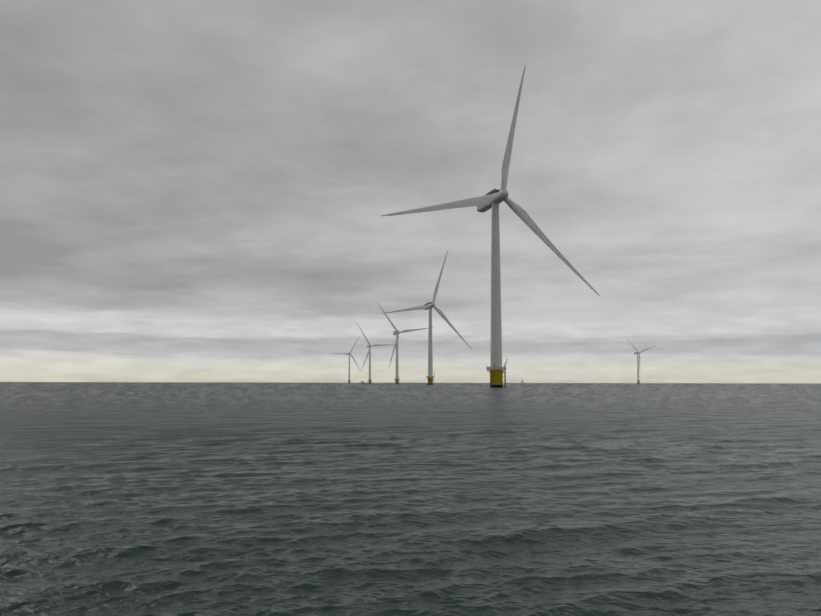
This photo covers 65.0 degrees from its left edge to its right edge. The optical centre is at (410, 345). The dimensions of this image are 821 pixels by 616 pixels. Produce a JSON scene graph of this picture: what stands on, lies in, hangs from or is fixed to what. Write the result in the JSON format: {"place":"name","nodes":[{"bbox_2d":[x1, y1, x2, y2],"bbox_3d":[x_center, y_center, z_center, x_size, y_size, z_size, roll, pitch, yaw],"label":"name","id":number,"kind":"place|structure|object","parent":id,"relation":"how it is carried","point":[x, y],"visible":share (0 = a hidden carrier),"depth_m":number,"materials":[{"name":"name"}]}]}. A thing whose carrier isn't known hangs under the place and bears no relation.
{"place":"outdoors","nodes":[
{"label":"outdoors","id":0,"kind":"place"},
{"bbox_2d":[0,382,820,615],"bbox_3d":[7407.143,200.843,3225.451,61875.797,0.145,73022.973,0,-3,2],"label":"sea","id":1,"kind":"structure","parent":0,"point":[358,499],"depth_m":10.53,"materials":[{"name":"grey liquid"}]},
{"bbox_2d":[334,336,360,382],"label":"turbine","id":2,"kind":"object","parent":1,"relation":"in","point":[349,380],"visible":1,"depth_m":1809.42,"materials":[{"name":"metal"}]},
{"bbox_2d":[358,325,394,382],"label":"turbine","id":3,"kind":"object","parent":1,"relation":"in","point":[369,346],"visible":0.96,"depth_m":1422.40,"materials":[{"name":"metal"}]},
{"bbox_2d":[377,302,433,383],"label":"turbine","id":4,"kind":"object","parent":1,"relation":"in","point":[397,333],"visible":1,"depth_m":1039.46,"materials":[{"name":"metal"}]},
{"bbox_2d":[381,251,471,384],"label":"turbine","id":5,"kind":"object","parent":1,"relation":"in","point":[429,306],"visible":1,"depth_m":672.17,"materials":[{"name":"metal"}]},
{"bbox_2d":[381,64,600,386],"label":"turbine","id":6,"kind":"object","parent":1,"relation":"in","point":[493,198],"visible":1,"depth_m":278.79,"materials":[{"name":"metal"}]},
{"bbox_2d":[628,340,655,383],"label":"turbine","id":7,"kind":"object","parent":1,"relation":"in","point":[638,360],"visible":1,"depth_m":1737.38,"materials":[{"name":"metal"}]},
{"bbox_2d":[0,0,820,382],"label":"sky","id":8,"kind":"structure","parent":0,"point":[191,190],"materials":[{"name":"grey"}]}
]}

